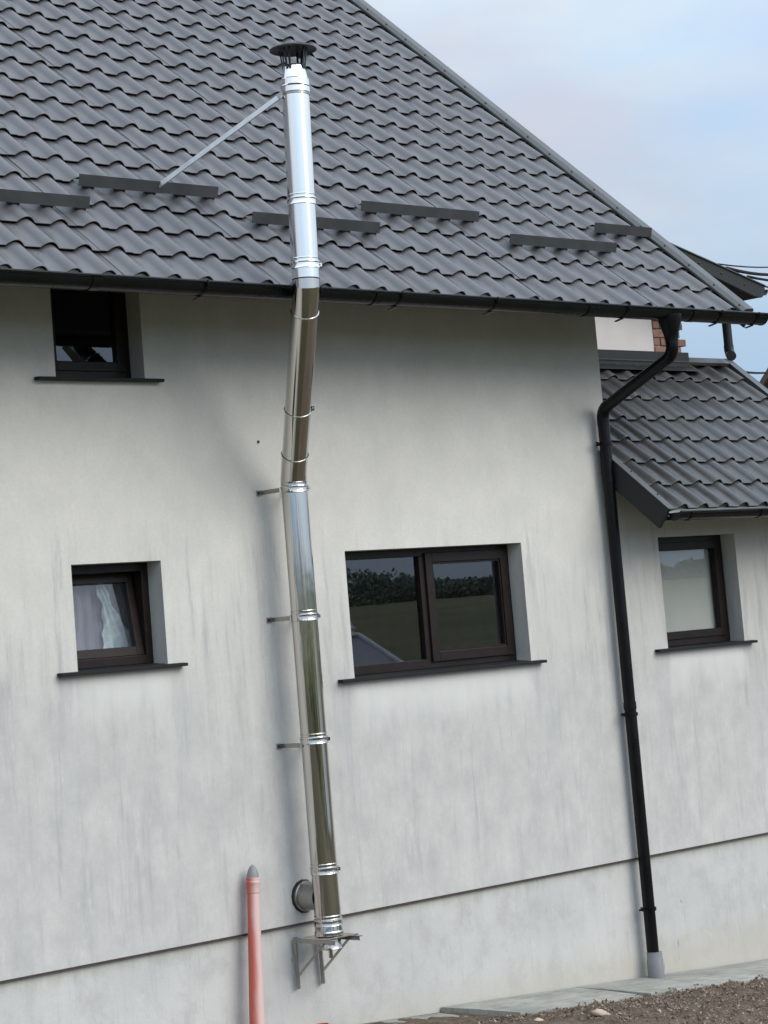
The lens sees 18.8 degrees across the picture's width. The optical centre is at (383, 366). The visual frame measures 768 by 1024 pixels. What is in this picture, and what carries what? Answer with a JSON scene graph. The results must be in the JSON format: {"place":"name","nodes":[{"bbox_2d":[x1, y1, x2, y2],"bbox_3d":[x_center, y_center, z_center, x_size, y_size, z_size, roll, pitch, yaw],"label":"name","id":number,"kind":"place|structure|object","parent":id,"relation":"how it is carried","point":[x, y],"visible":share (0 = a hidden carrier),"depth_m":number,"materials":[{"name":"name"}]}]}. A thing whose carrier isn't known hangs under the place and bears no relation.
{"place":"outdoors","nodes":[
{"label":"outdoors","id":0,"kind":"place"},
{"bbox_2d":[364,974,767,1023],"bbox_3d":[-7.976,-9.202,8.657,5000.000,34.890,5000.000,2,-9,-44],"label":"ground","id":1,"kind":"structure","parent":0,"point":[471,1019],"depth_m":13.03,"materials":[{"name":"brown soil"}]},
{"bbox_2d":[246,864,264,1023],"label":"vent pipe","id":2,"kind":"object","parent":1,"relation":"on","point":[256,1001],"visible":1,"depth_m":13.01,"materials":[{"name":"red plastic"}]},
{"bbox_2d":[0,0,767,1023],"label":"house","id":3,"kind":"structure","parent":1,"relation":"on","point":[484,262],"depth_m":14.05,"materials":[{"name":"white paint"}]},
{"bbox_2d":[34,289,164,382],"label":"window","id":4,"kind":"structure","parent":3,"relation":"in","point":[91,342],"depth_m":14.05,"materials":[{"name":"black glass"}]},
{"bbox_2d":[57,562,187,676],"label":"window","id":5,"kind":"structure","parent":3,"relation":"in","point":[113,631],"depth_m":13.09,"materials":[{"name":"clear glass"}]},
{"bbox_2d":[159,41,362,988],"bbox_3d":[-0.484,0.866,13.111,0.809,5.310,1.095,2,-9,-44],"label":"stove flue","id":6,"kind":"object","parent":3,"relation":"attached to","point":[322,887],"visible":1,"depth_m":13.27,"materials":[{"name":"silver metal"}]},
{"bbox_2d":[338,544,546,682],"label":"window","id":7,"kind":"structure","parent":3,"relation":"in","point":[421,611],"depth_m":15.88,"materials":[{"name":"clear glass"}]},
{"bbox_2d":[596,313,681,977],"bbox_3d":[1.832,1.865,15.288,0.162,4.352,0.847,1,-9,-41],"label":"downpipe","id":8,"kind":"object","parent":3,"relation":"attached to","point":[670,324],"visible":0.98,"depth_m":15.47,"materials":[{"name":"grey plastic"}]},
{"bbox_2d":[595,243,767,370],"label":"wing","id":9,"kind":"structure","parent":3,"relation":"attached to","point":[639,339],"depth_m":17.73,"materials":[{"name":"white paint"}]},
{"bbox_2d":[722,324,735,360],"bbox_3d":[2.724,-0.289,18.316,0.113,0.517,0.230,-7,-7,21],"label":"downpipe","id":10,"kind":"object","parent":9,"relation":"attached to","point":[730,353],"visible":0.72,"depth_m":18.28,"materials":[{"name":"metal"}]},
{"bbox_2d":[718,263,767,267],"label":"cable","id":11,"kind":"object","parent":9,"relation":"attached to","point":[742,266],"visible":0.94,"depth_m":19.81,"materials":[{"name":"black rubber"}]},
{"bbox_2d":[726,266,767,275],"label":"cable","id":12,"kind":"object","parent":9,"relation":"attached to","point":[749,272],"visible":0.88,"depth_m":19.86,"materials":[{"name":"black rubber"}]},
{"bbox_2d":[747,275,767,280],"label":"cable","id":13,"kind":"object","parent":9,"relation":"attached to","point":[757,278],"visible":0.9,"depth_m":19.38,"materials":[{"name":"black rubber"}]},
{"bbox_2d":[366,959,767,1023],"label":"concrete apron","id":14,"kind":"object","parent":1,"relation":"on","point":[615,991],"visible":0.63,"depth_m":14.64,"materials":[{"name":"grey concrete"}]},
{"bbox_2d":[591,1009,609,1016],"bbox_3d":[1.208,3.581,12.851,0.113,0.054,0.081,2,-9,-44],"label":"stone","id":15,"kind":"object","parent":1,"relation":"on","point":[599,1012],"visible":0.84,"depth_m":12.82,"materials":[{"name":"white stone"}]},
{"bbox_2d":[599,357,767,973],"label":"annex","id":16,"kind":"object","parent":1,"relation":"on","point":[690,457],"visible":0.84,"depth_m":16.22,"materials":[{"name":"white paint"}]},
{"bbox_2d":[655,535,757,651],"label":"window","id":17,"kind":"structure","parent":16,"relation":"in","point":[692,571],"depth_m":16.50,"materials":[{"name":"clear glass"}]},
{"bbox_2d":[760,368,767,388],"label":"brown roof house","id":18,"kind":"structure","parent":1,"relation":"on","point":[764,380],"depth_m":39.66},
{"bbox_2d":[364,0,767,381],"label":"sky","id":19,"kind":"structure","parent":0,"point":[662,105],"materials":[{"name":"blue"}]},
{"bbox_2d":[746,371,767,373],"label":"cable","id":20,"kind":"object","parent":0,"point":[748,372],"visible":0.72,"depth_m":21.86,"materials":[{"name":"black rubber"}]}
]}

